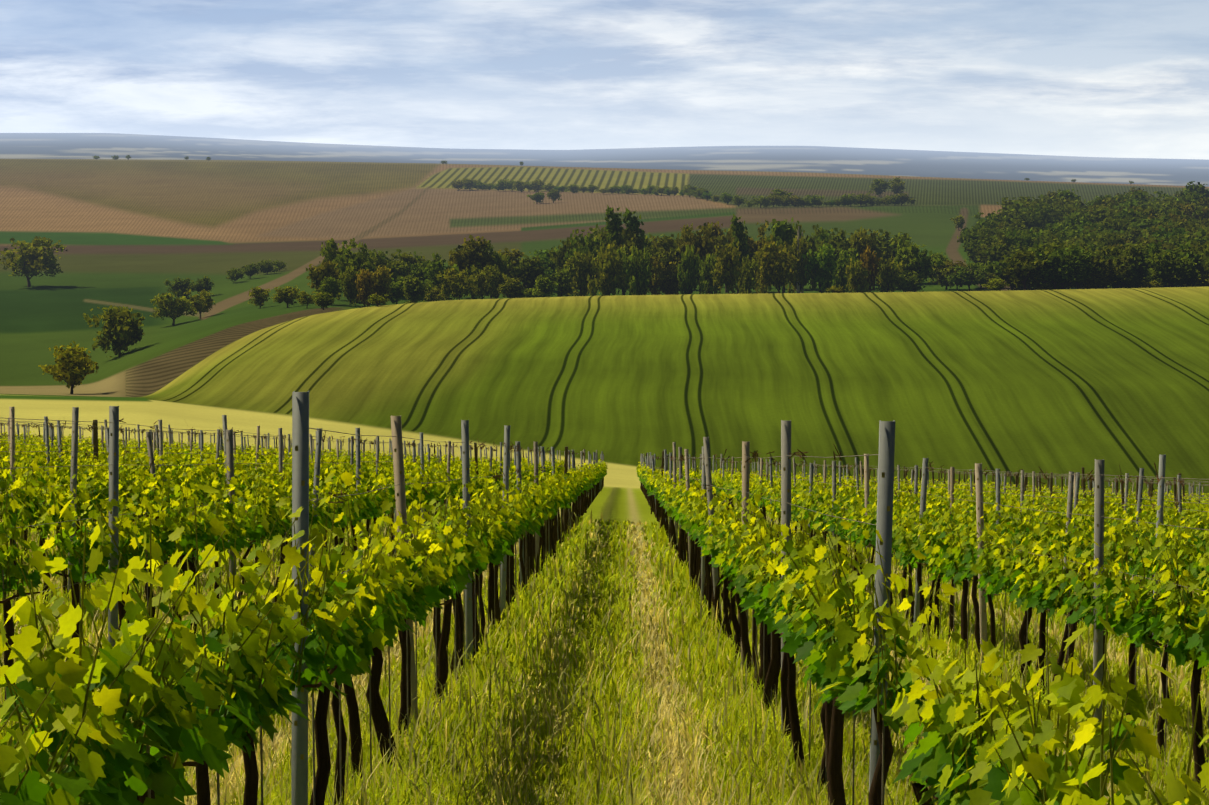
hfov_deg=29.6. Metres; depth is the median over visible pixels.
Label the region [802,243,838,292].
belt tree
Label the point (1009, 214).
forest tree
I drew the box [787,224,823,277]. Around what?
belt tree
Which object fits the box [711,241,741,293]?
belt tree
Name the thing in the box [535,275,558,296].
belt tree
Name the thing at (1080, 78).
sky
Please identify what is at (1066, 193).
forest tree
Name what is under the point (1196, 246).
forest tree
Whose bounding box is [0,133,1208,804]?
ground
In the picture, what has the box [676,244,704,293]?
belt tree
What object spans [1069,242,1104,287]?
forest tree
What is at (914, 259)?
belt tree
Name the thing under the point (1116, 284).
forest tree
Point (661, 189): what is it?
hedge
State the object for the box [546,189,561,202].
field tree
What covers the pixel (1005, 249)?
forest tree
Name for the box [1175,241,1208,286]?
forest tree
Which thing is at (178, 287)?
field tree
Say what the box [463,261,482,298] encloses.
belt tree
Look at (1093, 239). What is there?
forest tree
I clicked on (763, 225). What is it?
belt tree
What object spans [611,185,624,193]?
hedge
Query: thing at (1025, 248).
forest tree
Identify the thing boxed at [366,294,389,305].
bush
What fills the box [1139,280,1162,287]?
bush
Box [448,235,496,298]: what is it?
belt tree
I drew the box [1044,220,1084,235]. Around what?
forest tree
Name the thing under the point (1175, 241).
forest tree
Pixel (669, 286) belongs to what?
belt tree
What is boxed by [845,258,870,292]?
belt tree
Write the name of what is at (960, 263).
belt tree
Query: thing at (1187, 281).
forest tree
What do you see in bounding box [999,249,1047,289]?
forest tree
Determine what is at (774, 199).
hedge
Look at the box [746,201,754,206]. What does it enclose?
hedge
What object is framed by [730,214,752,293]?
poplar
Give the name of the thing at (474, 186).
hedge
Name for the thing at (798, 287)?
dead tree
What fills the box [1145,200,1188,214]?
forest tree
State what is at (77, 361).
field tree
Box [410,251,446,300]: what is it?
belt tree
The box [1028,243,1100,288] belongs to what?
forest tree
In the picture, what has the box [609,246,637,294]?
belt tree
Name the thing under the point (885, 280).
belt tree
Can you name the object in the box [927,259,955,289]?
belt tree
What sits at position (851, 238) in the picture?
belt tree
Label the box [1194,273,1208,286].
bush
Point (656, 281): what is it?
belt tree
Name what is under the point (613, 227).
poplar
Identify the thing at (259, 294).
field tree
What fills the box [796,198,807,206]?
hedge
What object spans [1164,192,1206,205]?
forest tree
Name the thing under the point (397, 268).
belt tree
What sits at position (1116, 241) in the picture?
forest tree
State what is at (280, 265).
field tree
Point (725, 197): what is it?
hedge
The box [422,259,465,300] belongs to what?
belt tree
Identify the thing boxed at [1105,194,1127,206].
forest tree
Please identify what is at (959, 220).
bush
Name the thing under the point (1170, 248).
forest tree
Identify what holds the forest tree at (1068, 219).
on the ground at (1062, 381)
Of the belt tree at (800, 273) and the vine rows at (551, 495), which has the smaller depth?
the vine rows at (551, 495)
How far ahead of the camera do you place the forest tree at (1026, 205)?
790.15 m
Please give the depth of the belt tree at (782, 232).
578.33 m
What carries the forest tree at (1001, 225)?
on the ground at (1062, 381)
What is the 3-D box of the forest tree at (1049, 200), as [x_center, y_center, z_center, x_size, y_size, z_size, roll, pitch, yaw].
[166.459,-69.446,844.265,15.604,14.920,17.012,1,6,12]
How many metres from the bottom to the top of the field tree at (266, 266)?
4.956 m
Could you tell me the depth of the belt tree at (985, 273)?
601.71 m
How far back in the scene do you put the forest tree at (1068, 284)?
522.28 m
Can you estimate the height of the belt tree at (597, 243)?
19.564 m
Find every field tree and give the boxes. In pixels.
[0,236,66,286]
[38,340,98,393]
[83,305,144,357]
[149,292,196,324]
[163,277,193,297]
[184,289,215,317]
[186,276,213,293]
[225,267,244,282]
[240,262,259,278]
[248,286,270,307]
[255,259,278,273]
[270,285,299,307]
[274,260,286,270]
[296,291,315,307]
[311,292,333,309]
[526,192,544,203]
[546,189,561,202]
[770,189,792,198]
[868,178,890,196]
[888,177,905,194]
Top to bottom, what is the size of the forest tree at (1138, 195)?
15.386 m
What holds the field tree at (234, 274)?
on the ground at (1062, 381)
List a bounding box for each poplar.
[605,205,626,249]
[621,208,650,252]
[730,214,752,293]
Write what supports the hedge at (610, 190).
on the ground at (1062, 381)
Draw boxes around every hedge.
[452,179,463,189]
[462,178,480,189]
[472,182,481,189]
[476,183,486,189]
[482,183,494,189]
[491,184,502,190]
[495,179,513,190]
[504,181,516,190]
[512,180,529,191]
[523,181,532,190]
[532,179,543,191]
[541,183,555,191]
[559,185,567,191]
[565,184,579,192]
[578,186,587,192]
[587,184,598,193]
[598,188,609,192]
[605,186,615,193]
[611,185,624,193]
[620,185,632,194]
[629,189,637,192]
[638,188,647,194]
[645,185,657,194]
[654,186,670,195]
[664,188,673,194]
[670,186,679,195]
[682,185,697,196]
[686,189,700,198]
[694,188,709,198]
[702,191,712,200]
[712,195,721,201]
[720,192,733,204]
[732,195,746,206]
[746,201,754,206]
[750,196,773,207]
[767,194,782,206]
[776,195,792,206]
[788,195,802,206]
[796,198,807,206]
[802,194,824,206]
[838,193,860,205]
[856,197,866,205]
[857,193,876,205]
[874,198,883,205]
[881,196,892,204]
[886,194,900,205]
[893,193,911,205]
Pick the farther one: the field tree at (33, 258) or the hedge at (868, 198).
the hedge at (868, 198)
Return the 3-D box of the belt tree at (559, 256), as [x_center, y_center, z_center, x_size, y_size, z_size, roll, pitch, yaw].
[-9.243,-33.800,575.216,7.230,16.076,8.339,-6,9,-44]
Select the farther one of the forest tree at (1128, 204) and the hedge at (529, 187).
the hedge at (529, 187)
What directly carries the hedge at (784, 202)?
on the ground at (1062, 381)
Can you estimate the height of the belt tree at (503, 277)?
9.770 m
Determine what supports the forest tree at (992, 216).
on the ground at (1062, 381)
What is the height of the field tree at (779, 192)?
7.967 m
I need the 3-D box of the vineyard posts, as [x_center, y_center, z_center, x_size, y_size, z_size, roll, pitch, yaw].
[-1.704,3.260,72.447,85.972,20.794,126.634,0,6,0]
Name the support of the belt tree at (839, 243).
on the ground at (1062, 381)
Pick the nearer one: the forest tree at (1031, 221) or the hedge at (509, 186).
the forest tree at (1031, 221)
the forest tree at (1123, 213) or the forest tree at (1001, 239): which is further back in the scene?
the forest tree at (1123, 213)
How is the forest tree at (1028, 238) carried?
on the ground at (1062, 381)
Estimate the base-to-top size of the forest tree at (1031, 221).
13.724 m
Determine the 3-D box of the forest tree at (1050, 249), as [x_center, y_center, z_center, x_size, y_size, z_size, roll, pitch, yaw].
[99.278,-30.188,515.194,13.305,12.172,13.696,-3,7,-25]
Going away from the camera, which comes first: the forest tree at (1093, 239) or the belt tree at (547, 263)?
the belt tree at (547, 263)
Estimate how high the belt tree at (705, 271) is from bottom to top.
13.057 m
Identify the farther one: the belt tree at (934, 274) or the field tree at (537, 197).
the field tree at (537, 197)
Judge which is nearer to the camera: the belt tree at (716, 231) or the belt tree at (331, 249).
the belt tree at (331, 249)
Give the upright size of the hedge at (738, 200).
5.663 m
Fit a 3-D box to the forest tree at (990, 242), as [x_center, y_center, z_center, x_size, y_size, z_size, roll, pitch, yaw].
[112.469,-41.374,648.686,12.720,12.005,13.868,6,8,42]
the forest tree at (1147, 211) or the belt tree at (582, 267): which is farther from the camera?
the forest tree at (1147, 211)
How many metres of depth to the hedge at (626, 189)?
1264.51 m
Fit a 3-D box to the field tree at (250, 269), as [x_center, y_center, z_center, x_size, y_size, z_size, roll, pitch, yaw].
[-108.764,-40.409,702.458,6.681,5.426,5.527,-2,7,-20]
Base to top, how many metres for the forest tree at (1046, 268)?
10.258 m
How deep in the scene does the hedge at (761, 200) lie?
1008.65 m
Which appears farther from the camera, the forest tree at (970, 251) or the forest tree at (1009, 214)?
the forest tree at (1009, 214)
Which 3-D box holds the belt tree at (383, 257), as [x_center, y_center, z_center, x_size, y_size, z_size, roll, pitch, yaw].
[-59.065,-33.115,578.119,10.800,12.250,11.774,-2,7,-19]
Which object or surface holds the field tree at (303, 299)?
on the ground at (1062, 381)
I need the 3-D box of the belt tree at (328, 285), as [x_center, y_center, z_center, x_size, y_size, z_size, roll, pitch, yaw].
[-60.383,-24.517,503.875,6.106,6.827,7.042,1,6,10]
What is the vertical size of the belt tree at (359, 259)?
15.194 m
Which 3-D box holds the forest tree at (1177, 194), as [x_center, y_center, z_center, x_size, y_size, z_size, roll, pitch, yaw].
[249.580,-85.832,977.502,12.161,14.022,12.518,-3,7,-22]
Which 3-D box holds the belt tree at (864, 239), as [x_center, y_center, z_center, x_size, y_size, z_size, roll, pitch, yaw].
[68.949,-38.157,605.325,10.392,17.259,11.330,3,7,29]
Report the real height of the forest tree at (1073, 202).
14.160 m
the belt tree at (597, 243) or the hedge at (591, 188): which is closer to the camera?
the belt tree at (597, 243)
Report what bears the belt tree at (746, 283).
on the ground at (1062, 381)
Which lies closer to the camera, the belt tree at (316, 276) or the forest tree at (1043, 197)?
the belt tree at (316, 276)
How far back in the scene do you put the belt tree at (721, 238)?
589.54 m
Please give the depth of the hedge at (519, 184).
1359.60 m
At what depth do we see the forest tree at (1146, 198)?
890.68 m
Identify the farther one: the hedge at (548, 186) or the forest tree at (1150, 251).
the hedge at (548, 186)
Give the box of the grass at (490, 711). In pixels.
[0,491,1208,804]
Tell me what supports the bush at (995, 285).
on the ground at (1062, 381)
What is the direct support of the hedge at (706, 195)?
on the ground at (1062, 381)
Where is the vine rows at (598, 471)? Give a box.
[0,431,1208,533]
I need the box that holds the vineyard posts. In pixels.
[0,391,1203,804]
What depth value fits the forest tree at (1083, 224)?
689.32 m
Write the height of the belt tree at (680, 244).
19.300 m
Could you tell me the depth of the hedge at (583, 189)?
1317.83 m
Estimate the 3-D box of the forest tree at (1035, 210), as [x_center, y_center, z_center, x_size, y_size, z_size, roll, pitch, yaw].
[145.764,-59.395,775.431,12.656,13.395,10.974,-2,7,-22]
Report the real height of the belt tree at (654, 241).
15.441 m
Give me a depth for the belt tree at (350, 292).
513.33 m
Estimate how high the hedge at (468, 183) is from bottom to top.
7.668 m
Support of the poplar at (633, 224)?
on the ground at (1062, 381)
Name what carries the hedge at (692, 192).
on the ground at (1062, 381)
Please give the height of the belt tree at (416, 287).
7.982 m
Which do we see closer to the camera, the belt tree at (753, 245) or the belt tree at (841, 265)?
the belt tree at (841, 265)
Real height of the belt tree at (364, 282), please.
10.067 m
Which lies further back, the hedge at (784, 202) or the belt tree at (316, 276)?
the hedge at (784, 202)
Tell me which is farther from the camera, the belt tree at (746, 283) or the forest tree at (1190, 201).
the forest tree at (1190, 201)
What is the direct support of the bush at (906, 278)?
on the ground at (1062, 381)
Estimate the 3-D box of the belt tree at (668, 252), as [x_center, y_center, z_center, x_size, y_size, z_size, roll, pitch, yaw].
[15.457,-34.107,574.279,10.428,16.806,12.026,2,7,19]
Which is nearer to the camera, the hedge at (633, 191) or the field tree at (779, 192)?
the field tree at (779, 192)
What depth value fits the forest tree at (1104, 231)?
673.21 m
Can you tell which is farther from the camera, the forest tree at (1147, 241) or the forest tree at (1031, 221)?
the forest tree at (1031, 221)
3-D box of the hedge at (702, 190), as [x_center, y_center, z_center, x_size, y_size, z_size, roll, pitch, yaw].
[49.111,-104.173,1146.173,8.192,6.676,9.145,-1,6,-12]
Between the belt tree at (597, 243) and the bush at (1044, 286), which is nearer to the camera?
the bush at (1044, 286)
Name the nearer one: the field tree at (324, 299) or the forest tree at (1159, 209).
the field tree at (324, 299)
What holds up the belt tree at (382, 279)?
on the ground at (1062, 381)
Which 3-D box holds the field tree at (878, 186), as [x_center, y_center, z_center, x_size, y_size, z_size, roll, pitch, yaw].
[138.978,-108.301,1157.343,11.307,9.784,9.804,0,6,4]
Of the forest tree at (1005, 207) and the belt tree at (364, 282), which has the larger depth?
the forest tree at (1005, 207)
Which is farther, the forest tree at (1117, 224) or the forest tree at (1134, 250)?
the forest tree at (1117, 224)
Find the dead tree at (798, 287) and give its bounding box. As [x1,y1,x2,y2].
[796,226,799,292]
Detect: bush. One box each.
[314,292,334,307]
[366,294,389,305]
[826,286,845,292]
[950,215,964,229]
[981,278,1009,290]
[1032,283,1052,289]
[1069,267,1125,288]
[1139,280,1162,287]
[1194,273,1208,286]
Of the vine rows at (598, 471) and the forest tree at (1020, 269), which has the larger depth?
the forest tree at (1020, 269)
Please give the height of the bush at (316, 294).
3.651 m
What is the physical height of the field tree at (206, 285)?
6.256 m
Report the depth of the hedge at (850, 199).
1022.95 m
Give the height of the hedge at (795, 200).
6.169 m
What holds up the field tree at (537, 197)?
on the ground at (1062, 381)
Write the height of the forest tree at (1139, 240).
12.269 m
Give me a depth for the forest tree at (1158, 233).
639.25 m
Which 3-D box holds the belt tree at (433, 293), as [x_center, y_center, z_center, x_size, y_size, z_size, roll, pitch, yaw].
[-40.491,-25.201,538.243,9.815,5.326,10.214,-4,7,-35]
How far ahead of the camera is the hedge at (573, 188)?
1318.44 m
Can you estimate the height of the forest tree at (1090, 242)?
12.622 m
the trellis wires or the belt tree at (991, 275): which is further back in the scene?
the belt tree at (991, 275)
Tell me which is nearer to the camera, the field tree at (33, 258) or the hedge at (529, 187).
the field tree at (33, 258)
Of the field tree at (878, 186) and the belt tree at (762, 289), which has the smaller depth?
the belt tree at (762, 289)
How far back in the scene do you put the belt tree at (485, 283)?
540.75 m
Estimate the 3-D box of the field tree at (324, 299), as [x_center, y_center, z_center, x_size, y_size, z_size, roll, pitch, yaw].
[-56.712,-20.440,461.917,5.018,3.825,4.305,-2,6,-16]
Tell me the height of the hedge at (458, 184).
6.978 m
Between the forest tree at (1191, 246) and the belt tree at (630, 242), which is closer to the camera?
the forest tree at (1191, 246)
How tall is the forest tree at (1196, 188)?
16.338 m
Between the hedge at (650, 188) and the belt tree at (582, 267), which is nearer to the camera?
the belt tree at (582, 267)
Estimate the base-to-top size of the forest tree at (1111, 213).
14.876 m
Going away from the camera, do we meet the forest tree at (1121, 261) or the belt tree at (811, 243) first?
the forest tree at (1121, 261)
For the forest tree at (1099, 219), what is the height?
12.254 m
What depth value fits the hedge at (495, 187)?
1380.85 m
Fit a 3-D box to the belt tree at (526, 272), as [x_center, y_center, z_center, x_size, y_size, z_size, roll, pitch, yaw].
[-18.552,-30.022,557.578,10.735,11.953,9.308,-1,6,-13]
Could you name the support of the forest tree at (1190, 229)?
on the ground at (1062, 381)
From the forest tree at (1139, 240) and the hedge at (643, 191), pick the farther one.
the hedge at (643, 191)
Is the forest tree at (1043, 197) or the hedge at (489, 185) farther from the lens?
the hedge at (489, 185)
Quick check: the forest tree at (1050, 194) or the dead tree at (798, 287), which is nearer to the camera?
the dead tree at (798, 287)
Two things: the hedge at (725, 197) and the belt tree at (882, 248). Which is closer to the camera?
the belt tree at (882, 248)
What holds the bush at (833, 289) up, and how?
on the ground at (1062, 381)
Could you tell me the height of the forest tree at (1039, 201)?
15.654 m
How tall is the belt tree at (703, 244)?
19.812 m
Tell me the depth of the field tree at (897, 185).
1154.96 m
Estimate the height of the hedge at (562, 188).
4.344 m
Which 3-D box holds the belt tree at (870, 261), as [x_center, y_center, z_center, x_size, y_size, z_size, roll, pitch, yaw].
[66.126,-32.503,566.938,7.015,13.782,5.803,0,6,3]
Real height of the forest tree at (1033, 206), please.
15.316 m
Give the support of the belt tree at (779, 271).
on the ground at (1062, 381)
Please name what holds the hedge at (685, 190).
on the ground at (1062, 381)
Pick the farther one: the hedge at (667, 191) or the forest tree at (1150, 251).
the hedge at (667, 191)
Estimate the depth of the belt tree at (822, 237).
604.91 m
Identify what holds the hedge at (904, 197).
on the ground at (1062, 381)
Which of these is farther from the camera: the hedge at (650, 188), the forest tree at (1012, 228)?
the hedge at (650, 188)
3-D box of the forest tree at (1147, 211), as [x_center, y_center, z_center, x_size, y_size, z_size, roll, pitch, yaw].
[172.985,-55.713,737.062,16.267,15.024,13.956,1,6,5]
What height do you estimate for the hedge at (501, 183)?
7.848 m
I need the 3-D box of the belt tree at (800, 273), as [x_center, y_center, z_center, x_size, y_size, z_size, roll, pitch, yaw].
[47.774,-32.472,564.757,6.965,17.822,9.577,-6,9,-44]
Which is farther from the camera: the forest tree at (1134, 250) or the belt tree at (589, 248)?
the belt tree at (589, 248)
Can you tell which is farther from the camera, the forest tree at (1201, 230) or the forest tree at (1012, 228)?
the forest tree at (1012, 228)
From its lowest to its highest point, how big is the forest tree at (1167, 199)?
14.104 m
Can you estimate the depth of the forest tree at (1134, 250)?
521.02 m
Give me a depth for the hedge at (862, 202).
1023.33 m
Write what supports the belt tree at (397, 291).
on the ground at (1062, 381)
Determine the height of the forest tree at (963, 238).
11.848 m
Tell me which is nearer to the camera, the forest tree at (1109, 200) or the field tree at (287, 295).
the field tree at (287, 295)
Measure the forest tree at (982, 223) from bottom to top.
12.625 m
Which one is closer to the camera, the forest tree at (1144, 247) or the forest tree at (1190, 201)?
the forest tree at (1144, 247)
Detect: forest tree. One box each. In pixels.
[957,226,992,260]
[960,219,1000,244]
[962,230,990,263]
[972,212,1011,226]
[973,230,1009,264]
[975,236,997,260]
[979,243,1021,265]
[984,255,1029,289]
[985,197,1032,219]
[986,209,1017,225]
[988,223,1005,229]
[994,226,1037,235]
[997,194,1050,215]
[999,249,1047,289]
[1001,229,1041,251]
[1004,228,1043,247]
[1009,201,1062,225]
[1010,244,1033,287]
[1011,210,1046,229]
[1015,242,1066,289]
[1017,201,1036,211]
[1026,207,1052,227]
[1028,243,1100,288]
[1029,247,1076,289]
[1036,230,1078,242]
[1040,191,1058,199]
[1040,196,1054,202]
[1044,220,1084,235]
[1045,194,1069,214]
[1052,197,1087,212]
[1054,188,1085,202]
[1057,227,1099,240]
[1059,211,1092,228]
[1059,282,1074,289]
[1067,234,1115,246]
[1067,244,1090,288]
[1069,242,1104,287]
[1077,220,1116,232]
[1078,205,1118,222]
[1080,229,1125,246]
[1082,241,1107,246]
[1085,197,1125,210]
[1086,245,1133,288]
[1088,195,1114,206]
[1089,213,1101,223]
[1095,217,1133,235]
[1096,228,1123,237]
[1100,200,1143,211]
[1101,254,1140,288]
[1102,251,1151,287]
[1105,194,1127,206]
[1107,234,1129,245]
[1107,243,1148,287]
[1111,190,1170,206]
[1114,208,1155,222]
[1120,240,1162,287]
[1121,206,1158,218]
[1123,192,1148,201]
[1125,227,1151,244]
[1126,216,1181,234]
[1129,187,1153,197]
[1131,233,1166,243]
[1136,239,1200,286]
[1137,237,1172,249]
[1141,224,1194,237]
[1144,252,1200,286]
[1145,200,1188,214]
[1147,204,1169,216]
[1147,225,1190,239]
[1156,195,1188,203]
[1157,244,1206,283]
[1161,245,1182,286]
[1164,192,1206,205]
[1166,231,1208,247]
[1170,193,1200,202]
[1171,203,1208,223]
[1174,185,1198,197]
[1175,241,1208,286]
[1176,253,1202,286]
[1181,227,1208,237]
[1183,181,1208,198]
[1185,241,1200,286]
[1189,237,1207,245]
[1193,228,1207,235]
[1198,241,1208,272]
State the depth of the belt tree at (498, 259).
552.75 m
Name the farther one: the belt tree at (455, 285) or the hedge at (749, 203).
the hedge at (749, 203)
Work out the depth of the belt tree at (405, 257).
583.87 m
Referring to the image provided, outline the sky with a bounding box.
[0,0,1208,159]
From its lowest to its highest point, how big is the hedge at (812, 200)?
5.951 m
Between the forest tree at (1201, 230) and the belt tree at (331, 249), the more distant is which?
the forest tree at (1201, 230)
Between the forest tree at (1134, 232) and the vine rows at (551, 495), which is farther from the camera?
the forest tree at (1134, 232)
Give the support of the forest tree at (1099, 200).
on the ground at (1062, 381)
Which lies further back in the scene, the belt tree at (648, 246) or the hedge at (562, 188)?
the hedge at (562, 188)
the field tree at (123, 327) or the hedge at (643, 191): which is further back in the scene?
the hedge at (643, 191)
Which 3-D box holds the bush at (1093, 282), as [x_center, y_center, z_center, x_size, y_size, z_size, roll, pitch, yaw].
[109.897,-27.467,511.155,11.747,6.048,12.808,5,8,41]
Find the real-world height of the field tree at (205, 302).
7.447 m
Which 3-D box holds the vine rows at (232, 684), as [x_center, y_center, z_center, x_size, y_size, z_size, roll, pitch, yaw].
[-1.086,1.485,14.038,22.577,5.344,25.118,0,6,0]
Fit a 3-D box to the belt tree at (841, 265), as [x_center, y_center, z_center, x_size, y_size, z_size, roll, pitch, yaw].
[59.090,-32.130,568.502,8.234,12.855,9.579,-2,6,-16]
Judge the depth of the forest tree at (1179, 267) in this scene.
503.58 m
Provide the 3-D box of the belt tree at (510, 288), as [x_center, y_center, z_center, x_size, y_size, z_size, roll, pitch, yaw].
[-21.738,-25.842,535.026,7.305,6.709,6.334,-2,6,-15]
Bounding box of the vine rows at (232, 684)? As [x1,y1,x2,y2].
[0,446,1208,804]
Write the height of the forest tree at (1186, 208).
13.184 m
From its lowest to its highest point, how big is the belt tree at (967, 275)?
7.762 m
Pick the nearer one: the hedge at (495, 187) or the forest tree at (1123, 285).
the forest tree at (1123, 285)
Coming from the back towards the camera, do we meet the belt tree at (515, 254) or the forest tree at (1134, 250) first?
the belt tree at (515, 254)
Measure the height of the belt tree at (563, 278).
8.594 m
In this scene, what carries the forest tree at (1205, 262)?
on the ground at (1062, 381)
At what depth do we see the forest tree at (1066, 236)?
648.91 m
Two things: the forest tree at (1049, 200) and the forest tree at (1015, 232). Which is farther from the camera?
the forest tree at (1049, 200)
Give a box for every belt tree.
[306,259,340,292]
[315,277,344,301]
[319,237,357,299]
[332,241,374,304]
[336,265,360,305]
[355,268,374,306]
[361,247,391,264]
[365,265,392,305]
[370,249,412,282]
[385,275,408,303]
[398,252,429,277]
[403,275,432,303]
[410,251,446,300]
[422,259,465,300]
[422,284,453,301]
[435,268,475,299]
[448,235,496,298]
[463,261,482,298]
[470,264,500,298]
[482,239,511,298]
[488,264,509,298]
[497,248,523,294]
[497,277,525,297]
[508,254,549,288]
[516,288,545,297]
[529,246,560,282]
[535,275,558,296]
[543,268,573,296]
[548,237,578,290]
[563,250,600,295]
[565,233,596,291]
[572,225,607,292]
[587,243,626,295]
[592,223,619,271]
[594,227,651,294]
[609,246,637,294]
[620,246,653,294]
[642,234,658,291]
[646,254,664,294]
[647,235,661,255]
[649,261,683,294]
[650,234,680,287]
[674,223,694,283]
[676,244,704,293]
[678,222,717,293]
[698,253,720,293]
[699,222,750,292]
[707,221,726,250]
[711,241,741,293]
[728,221,768,291]
[737,255,759,293]
[753,241,798,292]
[754,234,775,293]
[756,220,777,242]
[759,217,809,292]
[784,235,816,292]
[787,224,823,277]
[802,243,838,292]
[805,227,834,287]
[814,228,859,285]
[825,247,863,292]
[836,230,861,246]
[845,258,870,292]
[850,226,886,264]
[860,245,881,291]
[872,229,896,271]
[873,256,904,291]
[879,232,912,268]
[894,240,945,291]
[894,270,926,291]
[926,252,951,283]
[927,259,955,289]
[942,259,967,289]
[945,262,985,290]
[968,261,994,287]
[984,272,996,284]
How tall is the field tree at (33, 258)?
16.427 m
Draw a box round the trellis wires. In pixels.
[0,418,1208,709]
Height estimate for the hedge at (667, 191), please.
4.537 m
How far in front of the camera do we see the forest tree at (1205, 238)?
613.68 m
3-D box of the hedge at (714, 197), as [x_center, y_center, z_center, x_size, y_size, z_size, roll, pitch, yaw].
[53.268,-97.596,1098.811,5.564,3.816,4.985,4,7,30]
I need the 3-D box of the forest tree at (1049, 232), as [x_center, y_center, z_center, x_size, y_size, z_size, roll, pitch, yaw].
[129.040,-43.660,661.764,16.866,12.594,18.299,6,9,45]
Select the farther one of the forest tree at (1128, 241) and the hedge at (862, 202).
the hedge at (862, 202)
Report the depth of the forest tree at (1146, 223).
698.21 m
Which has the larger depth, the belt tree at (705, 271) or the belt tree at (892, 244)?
the belt tree at (892, 244)
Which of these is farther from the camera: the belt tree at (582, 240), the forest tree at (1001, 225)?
the forest tree at (1001, 225)
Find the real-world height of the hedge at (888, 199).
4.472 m
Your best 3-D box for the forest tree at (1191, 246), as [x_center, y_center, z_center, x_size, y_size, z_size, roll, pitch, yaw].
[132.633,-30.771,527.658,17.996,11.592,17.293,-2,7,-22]
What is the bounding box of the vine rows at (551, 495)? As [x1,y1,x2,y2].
[0,435,1208,626]
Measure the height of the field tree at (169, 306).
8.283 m
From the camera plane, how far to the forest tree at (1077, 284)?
533.34 m
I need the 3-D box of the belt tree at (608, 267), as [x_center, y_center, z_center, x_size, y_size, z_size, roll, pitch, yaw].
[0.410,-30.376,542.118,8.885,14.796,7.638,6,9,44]
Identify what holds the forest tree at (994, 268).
on the ground at (1062, 381)
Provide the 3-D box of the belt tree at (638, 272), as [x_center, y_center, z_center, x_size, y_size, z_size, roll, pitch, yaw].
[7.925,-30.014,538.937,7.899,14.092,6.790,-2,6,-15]
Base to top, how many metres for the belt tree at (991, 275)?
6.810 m
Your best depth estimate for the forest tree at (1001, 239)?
643.23 m
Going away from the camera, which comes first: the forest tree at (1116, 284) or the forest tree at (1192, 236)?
the forest tree at (1116, 284)
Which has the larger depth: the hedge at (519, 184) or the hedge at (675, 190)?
the hedge at (519, 184)
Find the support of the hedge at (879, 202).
on the ground at (1062, 381)
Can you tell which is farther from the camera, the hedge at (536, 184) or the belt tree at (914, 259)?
the hedge at (536, 184)
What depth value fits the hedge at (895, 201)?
1030.76 m
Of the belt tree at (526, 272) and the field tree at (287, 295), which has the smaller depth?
the field tree at (287, 295)
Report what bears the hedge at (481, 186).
on the ground at (1062, 381)
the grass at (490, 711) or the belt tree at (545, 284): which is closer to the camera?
the grass at (490, 711)
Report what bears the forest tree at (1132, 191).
on the ground at (1062, 381)
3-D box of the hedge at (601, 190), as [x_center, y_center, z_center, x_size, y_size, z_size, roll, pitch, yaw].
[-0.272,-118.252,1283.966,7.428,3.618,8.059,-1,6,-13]

